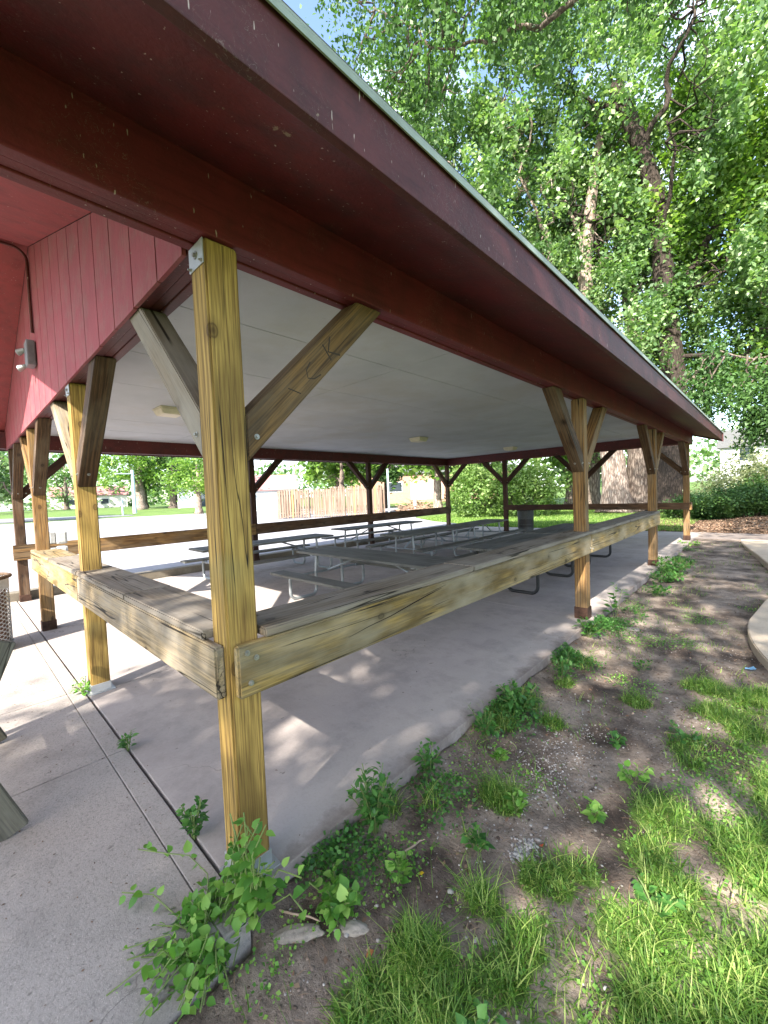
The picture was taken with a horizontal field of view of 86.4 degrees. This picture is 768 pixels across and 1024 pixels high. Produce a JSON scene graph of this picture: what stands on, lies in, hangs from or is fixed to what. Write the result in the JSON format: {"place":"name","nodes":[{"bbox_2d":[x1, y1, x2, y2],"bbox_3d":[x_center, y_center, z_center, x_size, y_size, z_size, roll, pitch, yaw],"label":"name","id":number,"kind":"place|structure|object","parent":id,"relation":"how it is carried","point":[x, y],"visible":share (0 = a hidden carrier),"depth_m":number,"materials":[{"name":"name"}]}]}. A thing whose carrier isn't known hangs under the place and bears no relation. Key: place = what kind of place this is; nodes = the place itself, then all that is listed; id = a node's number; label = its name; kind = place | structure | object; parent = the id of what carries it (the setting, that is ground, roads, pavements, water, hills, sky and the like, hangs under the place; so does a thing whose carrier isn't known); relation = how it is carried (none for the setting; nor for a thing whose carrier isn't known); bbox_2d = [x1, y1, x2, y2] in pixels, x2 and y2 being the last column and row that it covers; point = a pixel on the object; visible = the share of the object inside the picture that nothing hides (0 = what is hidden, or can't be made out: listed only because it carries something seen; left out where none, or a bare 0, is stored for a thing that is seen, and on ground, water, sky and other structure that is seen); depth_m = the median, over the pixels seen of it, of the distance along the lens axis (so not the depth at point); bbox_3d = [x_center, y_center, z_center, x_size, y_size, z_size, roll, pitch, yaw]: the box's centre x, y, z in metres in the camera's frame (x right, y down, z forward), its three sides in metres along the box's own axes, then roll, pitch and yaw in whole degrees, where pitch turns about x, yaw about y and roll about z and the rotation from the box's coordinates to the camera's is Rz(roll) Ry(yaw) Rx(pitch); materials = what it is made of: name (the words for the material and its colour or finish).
{"place":"outdoors","nodes":[
{"label":"outdoors","id":0,"kind":"place"},
{"bbox_2d":[0,510,133,523],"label":"road","id":1,"kind":"structure","parent":0,"point":[4,521],"depth_m":50.69,"materials":[{"name":"grey asphalt"}]},
{"bbox_2d":[0,601,251,1023],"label":"pavement","id":2,"kind":"structure","parent":0,"point":[46,957],"depth_m":1.86,"materials":[{"name":"concrete"}]},
{"bbox_2d":[0,572,13,640],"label":"bin","id":3,"kind":"object","parent":2,"relation":"on","point":[5,620],"visible":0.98,"depth_m":4.77,"materials":[{"name":"metal"}]},
{"bbox_2d":[0,640,28,841],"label":"wooden trestle","id":4,"kind":"object","parent":2,"relation":"on","point":[13,819],"visible":1,"depth_m":2.05,"materials":[{"name":"grey wood"}]},
{"bbox_2d":[70,676,90,695],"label":"weed","id":5,"kind":"object","parent":2,"relation":"on","point":[80,684],"visible":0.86,"depth_m":3.57,"materials":[{"name":"green plant"}]},
{"bbox_2d":[1,666,199,1021],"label":"pavement debris","id":6,"kind":"object","parent":2,"relation":"on","point":[94,862],"visible":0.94,"depth_m":1.90,"materials":[{"name":"brown plant"}]},
{"bbox_2d":[116,728,138,751],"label":"weed","id":7,"kind":"object","parent":2,"relation":"on","point":[123,741],"visible":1,"depth_m":2.72,"materials":[{"name":"green plant"}]},
{"bbox_2d":[106,831,287,1023],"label":"sprawling vine","id":8,"kind":"object","parent":2,"relation":"on","point":[197,946],"visible":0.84,"depth_m":1.48,"materials":[{"name":"green plant"}]},
{"bbox_2d":[255,474,297,510],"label":"garage","id":9,"kind":"structure","parent":0,"point":[267,491],"depth_m":54.71,"materials":[{"name":"white"}]},
{"bbox_2d":[256,492,278,509],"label":"door","id":10,"kind":"structure","parent":9,"relation":"in","point":[264,500],"depth_m":54.37,"materials":[{"name":"paint"}]},
{"bbox_2d":[0,481,767,1023],"bbox_3d":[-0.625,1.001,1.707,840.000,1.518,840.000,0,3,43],"label":"ground","id":11,"kind":"structure","parent":0,"point":[726,589],"depth_m":2.13,"materials":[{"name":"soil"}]},
{"bbox_2d":[0,451,57,503],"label":"lawn tree","id":12,"kind":"object","parent":11,"relation":"on","point":[5,488],"visible":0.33,"depth_m":45.41,"materials":[{"name":"green plant"}]},
{"bbox_2d":[24,453,101,509],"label":"lawn tree","id":13,"kind":"object","parent":11,"relation":"on","point":[64,475],"visible":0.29,"depth_m":89.57,"materials":[{"name":"green plant"}]},
{"bbox_2d":[48,486,128,509],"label":"cream house","id":14,"kind":"structure","parent":11,"relation":"on","point":[115,499],"depth_m":106.80,"materials":[{"name":"white paint"}]},
{"bbox_2d":[71,455,168,507],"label":"lawn tree","id":15,"kind":"object","parent":11,"relation":"on","point":[104,481],"visible":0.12,"depth_m":76.19,"materials":[{"name":"green plant"}]},
{"bbox_2d":[115,470,136,512],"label":"street lamp","id":16,"kind":"object","parent":11,"relation":"on","point":[133,493],"visible":0.91,"depth_m":59.76,"materials":[{"name":"metal"}]},
{"bbox_2d":[99,455,170,509],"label":"lawn tree","id":17,"kind":"object","parent":11,"relation":"on","point":[138,469],"visible":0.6,"depth_m":70.48,"materials":[{"name":"green plant"}]},
{"bbox_2d":[129,456,203,507],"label":"lawn tree","id":18,"kind":"object","parent":11,"relation":"on","point":[173,502],"visible":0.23,"depth_m":74.28,"materials":[{"name":"green plant"}]},
{"bbox_2d":[147,457,205,513],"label":"lawn tree","id":19,"kind":"object","parent":11,"relation":"on","point":[196,486],"visible":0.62,"depth_m":52.48,"materials":[{"name":"green plant"}]},
{"bbox_2d":[168,464,205,507],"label":"slate house","id":20,"kind":"structure","parent":11,"relation":"on","point":[185,502],"depth_m":74.69,"materials":[{"name":"white"}]},
{"bbox_2d":[0,507,456,591],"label":"parking lot","id":21,"kind":"structure","parent":11,"relation":"on","point":[141,559],"depth_m":18.53,"materials":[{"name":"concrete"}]},
{"bbox_2d":[277,485,384,518],"bbox_3d":[-4.077,-0.841,33.286,8.195,2.358,5.280,-2,3,-2],"label":"board enclosure","id":22,"kind":"object","parent":21,"relation":"on","point":[288,503],"visible":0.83,"depth_m":30.94,"materials":[{"name":"beige wood"}]},
{"bbox_2d":[290,462,379,497],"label":"lawn tree","id":23,"kind":"object","parent":21,"relation":"on","point":[335,482],"visible":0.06,"depth_m":48.16,"materials":[{"name":"green plant"}]},
{"bbox_2d":[302,462,378,509],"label":"lawn tree","id":24,"kind":"object","parent":21,"relation":"on","point":[340,472],"visible":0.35,"depth_m":42.01,"materials":[{"name":"green plant"}]},
{"bbox_2d":[359,464,411,507],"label":"lawn tree","id":25,"kind":"object","parent":21,"relation":"on","point":[394,476],"visible":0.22,"depth_m":44.14,"materials":[{"name":"green plant"}]},
{"bbox_2d":[386,469,389,511],"bbox_3d":[0.348,-1.433,31.724,0.207,3.830,0.207,0,3,43],"label":"fence pole","id":26,"kind":"object","parent":21,"relation":"on","point":[388,493],"visible":0.83,"depth_m":31.64,"materials":[{"name":"metal"}]},
{"bbox_2d":[6,526,474,602],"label":"kerb","id":27,"kind":"structure","parent":11,"relation":"on","point":[160,573],"depth_m":9.42,"materials":[{"name":"concrete"}]},
{"bbox_2d":[220,812,306,932],"bbox_3d":[-0.514,1.434,1.619,0.467,0.477,0.193,-1,3,34],"label":"climbing vine","id":28,"kind":"object","parent":11,"relation":"on","point":[249,890],"visible":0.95,"depth_m":1.60,"materials":[{"name":"green plant"}]},
{"bbox_2d":[273,923,324,944],"bbox_3d":[-0.346,1.690,1.638,0.221,0.034,0.070,-3,3,-7],"label":"flat stone","id":29,"kind":"object","parent":11,"relation":"on","point":[286,934],"visible":0.92,"depth_m":1.63,"materials":[{"name":"grey stone"}]},
{"bbox_2d":[304,859,363,941],"bbox_3d":[-0.199,1.622,1.731,0.248,0.145,0.200,0,3,43],"label":"weed","id":30,"kind":"object","parent":11,"relation":"on","point":[330,908],"visible":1,"depth_m":1.70,"materials":[{"name":"green plant"}]},
{"bbox_2d":[339,920,368,936],"bbox_3d":[-0.118,1.690,1.659,0.132,0.035,0.062,-2,3,8],"label":"flat stone","id":31,"kind":"object","parent":11,"relation":"on","point":[354,928],"visible":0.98,"depth_m":1.65,"materials":[{"name":"grey stone"}]},
{"bbox_2d":[18,530,694,890],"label":"concrete slab","id":32,"kind":"structure","parent":11,"relation":"on","point":[330,728],"depth_m":3.43,"materials":[{"name":"grey concrete"}]},
{"bbox_2d":[175,795,209,840],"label":"weed","id":33,"kind":"object","parent":32,"relation":"on","point":[192,822],"visible":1,"depth_m":2.00,"materials":[{"name":"green plant"}]},
{"bbox_2d":[180,533,333,579],"bbox_3d":[-2.526,0.990,8.943,3.050,0.724,1.770,-5,4,-45],"label":"picnic table","id":34,"kind":"object","parent":32,"relation":"on","point":[284,540],"visible":0.6,"depth_m":8.95,"materials":[{"name":"grey metal"}]},
{"bbox_2d":[0,0,723,883],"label":"picnic shelter","id":35,"kind":"object","parent":32,"relation":"on","point":[242,234],"visible":0.94,"depth_m":2.15,"materials":[{"name":"brown wood"}]},
{"bbox_2d":[0,241,33,332],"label":"conduit","id":36,"kind":"object","parent":35,"relation":"attached to","point":[28,285],"visible":1,"depth_m":4.31,"materials":[{"name":"red metal"}]},
{"bbox_2d":[15,339,36,371],"bbox_3d":[-3.801,-1.659,4.375,0.260,0.304,0.132,-1,3,22],"label":"gable floodlight","id":37,"kind":"object","parent":35,"relation":"attached to","point":[28,350],"visible":1,"depth_m":4.32,"materials":[{"name":"metal"}]},
{"bbox_2d":[49,530,67,543],"bbox_3d":[-4.456,0.346,5.595,0.130,0.180,0.190,0,3,43],"label":"outlet box","id":38,"kind":"object","parent":35,"relation":"attached to","point":[58,537],"visible":0.88,"depth_m":5.55,"materials":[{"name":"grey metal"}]},
{"bbox_2d":[152,405,180,417],"bbox_3d":[-3.007,-1.400,5.739,0.340,0.096,0.340,0,3,43],"label":"ceiling light","id":39,"kind":"object","parent":35,"relation":"attached to","point":[166,411],"visible":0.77,"depth_m":5.63,"materials":[{"name":"beige plastic"}]},
{"bbox_2d":[270,546,459,599],"bbox_3d":[-0.157,1.010,6.253,3.050,0.724,1.770,0,4,45],"label":"picnic table","id":40,"kind":"object","parent":32,"relation":"on","point":[404,562],"visible":0.45,"depth_m":6.22,"materials":[{"name":"grey metal"}]},
{"bbox_2d":[321,521,424,549],"bbox_3d":[-0.119,0.739,12.367,3.050,0.724,1.770,-5,3,-43],"label":"picnic table","id":41,"kind":"object","parent":32,"relation":"on","point":[370,526],"visible":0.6,"depth_m":12.01,"materials":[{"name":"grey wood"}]},
{"bbox_2d":[365,526,483,555],"bbox_3d":[1.014,0.799,9.925,2.350,0.724,1.770,-5,4,-45],"label":"picnic table","id":42,"kind":"object","parent":32,"relation":"on","point":[416,532],"visible":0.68,"depth_m":9.72,"materials":[{"name":"grey metal"}]},
{"bbox_2d":[430,519,525,549],"bbox_3d":[2.727,0.648,11.739,1.770,0.724,2.350,0,3,41],"label":"picnic table","id":43,"kind":"object","parent":32,"relation":"on","point":[476,523],"visible":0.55,"depth_m":11.53,"materials":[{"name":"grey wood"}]},
{"bbox_2d":[452,533,573,594],"bbox_3d":[2.279,0.863,7.288,1.770,0.724,2.350,0,3,43],"label":"picnic table","id":44,"kind":"object","parent":32,"relation":"on","point":[487,545],"visible":0.43,"depth_m":7.07,"materials":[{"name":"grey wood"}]},
{"bbox_2d":[516,510,533,532],"bbox_3d":[5.289,0.258,15.281,0.653,0.975,0.656,0,3,43],"label":"trash can","id":45,"kind":"object","parent":32,"relation":"on","point":[526,519],"visible":0.71,"depth_m":15.04,"materials":[{"name":"black plastic"}]},
{"bbox_2d":[523,523,611,566],"bbox_3d":[3.971,0.712,9.124,1.770,0.724,2.350,0,3,43],"label":"picnic table","id":46,"kind":"object","parent":32,"relation":"on","point":[558,528],"visible":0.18,"depth_m":8.91,"materials":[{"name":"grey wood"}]},
{"bbox_2d":[345,761,402,834],"bbox_3d":[-0.055,1.497,2.108,0.274,0.337,0.302,0,3,43],"label":"weed","id":47,"kind":"object","parent":11,"relation":"on","point":[372,801],"visible":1,"depth_m":2.09,"materials":[{"name":"green plant"}]},
{"bbox_2d":[0,418,762,510],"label":"distant woods","id":48,"kind":"object","parent":11,"relation":"on","point":[704,451],"visible":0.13,"depth_m":121.13,"materials":[{"name":"green plant"}]},
{"bbox_2d":[385,849,413,883],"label":"weed","id":49,"kind":"object","parent":11,"relation":"on","point":[399,865],"visible":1,"depth_m":1.85,"materials":[{"name":"green plant"}]},
{"bbox_2d":[393,498,432,510],"bbox_3d":[2.740,-0.341,34.661,4.795,1.778,4.413,0,3,43],"label":"brush pile","id":50,"kind":"object","parent":11,"relation":"on","point":[410,507],"visible":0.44,"depth_m":34.45,"materials":[{"name":"beige wood"}]},
{"bbox_2d":[397,465,444,507],"bbox_3d":[4.568,-4.426,33.541,10.816,9.197,10.435,0,3,43],"label":"lawn tree","id":51,"kind":"object","parent":11,"relation":"on","point":[437,498],"depth_m":33.62,"materials":[{"name":"green plant"}]},
{"bbox_2d":[411,738,444,772],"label":"weed","id":52,"kind":"object","parent":11,"relation":"on","point":[429,760],"visible":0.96,"depth_m":2.52,"materials":[{"name":"green plant"}]},
{"bbox_2d":[350,461,510,504],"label":"brick building","id":53,"kind":"structure","parent":11,"relation":"on","point":[419,491],"depth_m":62.09,"materials":[{"name":"beige brick"}]},
{"bbox_2d":[389,482,402,491],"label":"window","id":54,"kind":"structure","parent":53,"relation":"in","point":[398,488],"depth_m":62.27,"materials":[{"name":"white glass"}]},
{"bbox_2d":[410,480,443,499],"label":"door","id":55,"kind":"structure","parent":53,"relation":"in","point":[425,491],"depth_m":61.93,"materials":[{"name":"white paint"}]},
{"bbox_2d":[460,822,494,851],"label":"weed","id":56,"kind":"object","parent":11,"relation":"on","point":[482,842],"visible":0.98,"depth_m":1.98,"materials":[{"name":"green plant"}]},
{"bbox_2d":[441,460,519,507],"bbox_3d":[10.159,-5.937,37.811,11.745,11.395,11.287,-3,3,-15],"label":"lawn tree","id":57,"kind":"object","parent":11,"relation":"on","point":[450,467],"visible":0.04,"depth_m":34.94,"materials":[{"name":"green plant"}]},
{"bbox_2d":[455,998,507,1023],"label":"weed","id":58,"kind":"object","parent":11,"relation":"on","point":[482,1014],"visible":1,"depth_m":1.30,"materials":[{"name":"green plant"}]},
{"bbox_2d":[449,462,520,517],"bbox_3d":[6.434,-1.571,26.289,5.290,4.708,5.316,-2,3,0],"label":"lilac bush","id":59,"kind":"object","parent":11,"relation":"on","point":[463,492],"visible":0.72,"depth_m":25.41,"materials":[{"name":"green plant"}]},
{"bbox_2d":[467,703,503,739],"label":"weed","id":60,"kind":"object","parent":11,"relation":"on","point":[481,723],"visible":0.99,"depth_m":2.87,"materials":[{"name":"green plant"}]},
{"bbox_2d":[216,624,767,1023],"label":"soil crumbs","id":61,"kind":"object","parent":11,"relation":"on","point":[312,968],"visible":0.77,"depth_m":2.14,"materials":[{"name":"brown soil"}]},
{"bbox_2d":[223,598,767,1023],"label":"ground cover","id":62,"kind":"object","parent":11,"relation":"on","point":[278,992],"visible":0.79,"depth_m":1.85,"materials":[{"name":"green plant"}]},
{"bbox_2d":[294,545,704,898],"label":"edge weeds","id":63,"kind":"object","parent":11,"relation":"on","point":[330,850],"visible":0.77,"depth_m":2.27,"materials":[{"name":"green plant"}]},
{"bbox_2d":[489,744,510,763],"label":"weed","id":64,"kind":"object","parent":11,"relation":"on","point":[500,753],"visible":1,"depth_m":2.61,"materials":[{"name":"green plant"}]},
{"bbox_2d":[237,542,767,1023],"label":"grass tufts","id":65,"kind":"object","parent":11,"relation":"on","point":[477,892],"visible":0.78,"depth_m":1.74,"materials":[{"name":"green plant"}]},
{"bbox_2d":[502,787,527,817],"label":"weed","id":66,"kind":"object","parent":11,"relation":"on","point":[517,803],"visible":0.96,"depth_m":2.23,"materials":[{"name":"green plant"}]},
{"bbox_2d":[284,612,752,1023],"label":"gravel","id":67,"kind":"structure","parent":11,"relation":"on","point":[515,852],"depth_m":2.32,"materials":[{"name":"grey gravel"}]},
{"bbox_2d":[495,678,543,718],"bbox_3d":[1.058,1.462,3.185,0.364,0.244,0.339,-2,3,15],"label":"weed","id":68,"kind":"object","parent":11,"relation":"on","point":[513,698],"visible":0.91,"depth_m":3.16,"materials":[{"name":"green plant"}]},
{"bbox_2d":[484,458,572,516],"bbox_3d":[8.558,-1.531,24.546,5.191,4.634,5.435,-3,3,-22],"label":"lilac bush","id":69,"kind":"object","parent":11,"relation":"on","point":[530,481],"visible":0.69,"depth_m":23.61,"materials":[{"name":"green plant"}]},
{"bbox_2d":[292,571,765,1019],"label":"dry leaves","id":70,"kind":"object","parent":11,"relation":"on","point":[325,959],"visible":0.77,"depth_m":2.43,"materials":[{"name":"brown plant"}]},
{"bbox_2d":[299,0,767,470],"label":"overhanging tree","id":71,"kind":"object","parent":11,"relation":"on","point":[753,412],"visible":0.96,"depth_m":10.79,"materials":[{"name":"green plant"}]},
{"bbox_2d":[386,0,726,512],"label":"maple tree","id":72,"kind":"object","parent":11,"relation":"on","point":[490,129],"visible":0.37,"depth_m":22.47,"materials":[{"name":"green plant"}]},
{"bbox_2d":[525,455,601,503],"bbox_3d":[16.075,-7.119,34.297,12.149,13.596,11.159,-1,3,20],"label":"lawn tree","id":73,"kind":"object","parent":11,"relation":"on","point":[569,496],"visible":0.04,"depth_m":34.95,"materials":[{"name":"green plant"}]},
{"bbox_2d":[548,651,579,677],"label":"weed","id":74,"kind":"object","parent":11,"relation":"on","point":[564,664],"visible":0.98,"depth_m":3.75,"materials":[{"name":"green plant"}]},
{"bbox_2d":[540,450,626,503],"bbox_3d":[15.156,-5.870,31.512,10.278,11.449,12.484,-2,3,18],"label":"lawn tree","id":75,"kind":"object","parent":11,"relation":"on","point":[594,494],"visible":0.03,"depth_m":31.33,"materials":[{"name":"green plant"}]},
{"bbox_2d":[572,614,606,637],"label":"weed","id":76,"kind":"object","parent":11,"relation":"on","point":[588,630],"visible":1,"depth_m":4.63,"materials":[{"name":"green plant"}]},
{"bbox_2d":[580,796,607,823],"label":"weed","id":77,"kind":"object","parent":11,"relation":"on","point":[595,808],"visible":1,"depth_m":2.10,"materials":[{"name":"green plant"}]},
{"bbox_2d":[458,526,767,539],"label":"footpath","id":78,"kind":"structure","parent":11,"relation":"on","point":[725,536],"depth_m":12.41,"materials":[{"name":"concrete"}]},
{"bbox_2d":[602,582,630,617],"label":"weed","id":79,"kind":"object","parent":11,"relation":"on","point":[614,605],"visible":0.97,"depth_m":5.25,"materials":[{"name":"green plant"}]},
{"bbox_2d":[607,731,626,749],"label":"weed","id":80,"kind":"object","parent":11,"relation":"on","point":[616,743],"visible":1,"depth_m":2.69,"materials":[{"name":"green plant"}]},
{"bbox_2d":[617,760,654,788],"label":"weed","id":81,"kind":"object","parent":11,"relation":"on","point":[622,773],"visible":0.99,"depth_m":2.39,"materials":[{"name":"green plant"}]},
{"bbox_2d":[506,0,767,511],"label":"maple tree","id":82,"kind":"object","parent":11,"relation":"on","point":[751,250],"visible":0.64,"depth_m":21.36,"materials":[{"name":"green plant"}]},
{"bbox_2d":[628,602,649,620],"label":"weed","id":83,"kind":"object","parent":11,"relation":"on","point":[635,612],"visible":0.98,"depth_m":5.21,"materials":[{"name":"green plant"}]},
{"bbox_2d":[632,656,653,670],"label":"weed","id":84,"kind":"object","parent":11,"relation":"on","point":[637,663],"visible":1,"depth_m":3.83,"materials":[{"name":"green plant"}]},
{"bbox_2d":[529,40,767,511],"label":"maple tree","id":85,"kind":"object","parent":11,"relation":"on","point":[636,470],"visible":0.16,"depth_m":22.18,"materials":[{"name":"green plant"}]},
{"bbox_2d":[641,581,672,595],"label":"weed","id":86,"kind":"object","parent":11,"relation":"on","point":[657,591],"visible":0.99,"depth_m":6.29,"materials":[{"name":"green plant"}]},
{"bbox_2d":[631,873,686,918],"bbox_3d":[1.104,1.577,1.653,0.186,0.133,0.113,0,3,43],"label":"weed","id":87,"kind":"object","parent":11,"relation":"on","point":[664,900],"visible":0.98,"depth_m":1.65,"materials":[{"name":"green plant"}]},
{"bbox_2d":[646,568,684,582],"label":"weed","id":88,"kind":"object","parent":11,"relation":"on","point":[670,577],"visible":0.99,"depth_m":7.11,"materials":[{"name":"green plant"}]},
{"bbox_2d":[652,556,697,572],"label":"weed","id":89,"kind":"object","parent":11,"relation":"on","point":[674,564],"visible":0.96,"depth_m":7.83,"materials":[{"name":"green plant"}]},
{"bbox_2d":[668,719,703,749],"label":"weed","id":90,"kind":"object","parent":11,"relation":"on","point":[682,734],"visible":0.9,"depth_m":2.73,"materials":[{"name":"green plant"}]},
{"bbox_2d":[657,490,724,519],"bbox_3d":[13.707,-0.167,18.155,2.748,1.695,2.310,0,3,43],"label":"juniper bush","id":91,"kind":"object","parent":11,"relation":"on","point":[679,514],"visible":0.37,"depth_m":17.88,"materials":[{"name":"green plant"}]},
{"bbox_2d":[645,514,767,533],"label":"leaf litter","id":92,"kind":"object","parent":11,"relation":"on","point":[714,527],"visible":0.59,"depth_m":13.95,"materials":[{"name":"brown plant"}]},
{"bbox_2d":[674,41,767,433],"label":"maple tree","id":93,"kind":"object","parent":11,"relation":"on","point":[731,219],"visible":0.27,"depth_m":20.94,"materials":[{"name":"green plant"}]},
{"bbox_2d":[682,450,767,510],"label":"flowering shrub","id":94,"kind":"object","parent":11,"relation":"on","point":[724,480],"visible":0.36,"depth_m":19.55,"materials":[{"name":"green plant"}]},
{"bbox_2d":[690,476,767,519],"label":"juniper bush","id":95,"kind":"object","parent":11,"relation":"on","point":[746,502],"visible":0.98,"depth_m":15.70,"materials":[{"name":"green plant"}]},
{"bbox_2d":[707,434,767,478],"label":"flowering shrub","id":96,"kind":"object","parent":11,"relation":"on","point":[755,447],"visible":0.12,"depth_m":21.21,"materials":[{"name":"grey plant"}]},
{"bbox_2d":[716,428,767,485],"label":"white house","id":97,"kind":"structure","parent":11,"relation":"on","point":[721,445],"depth_m":51.30,"materials":[{"name":"white paint"}]},
{"bbox_2d":[727,468,767,500],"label":"juniper bush","id":98,"kind":"object","parent":11,"relation":"on","point":[754,480],"visible":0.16,"depth_m":17.24,"materials":[{"name":"green plant"}]},
{"bbox_2d":[0,0,767,510],"label":"sky","id":99,"kind":"structure","parent":0,"point":[314,22],"materials":[{"name":"white"}]},
{"bbox_2d":[313,669,767,1023],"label":"grass","id":100,"kind":"structure","parent":0,"point":[643,937],"depth_m":1.55,"materials":[{"name":"green plant"}]},
{"bbox_2d":[418,510,701,531],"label":"lawn grass","id":101,"kind":"structure","parent":0,"point":[544,523],"depth_m":20.81,"materials":[{"name":"green plant"}]},
{"bbox_2d":[741,539,767,568],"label":"garden path","id":102,"kind":"structure","parent":0,"point":[758,549],"depth_m":9.49,"materials":[{"name":"beige concrete"}]},
{"bbox_2d":[748,599,767,669],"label":"garden path","id":103,"kind":"structure","parent":0,"point":[758,632],"depth_m":4.36,"materials":[{"name":"beige concrete"}]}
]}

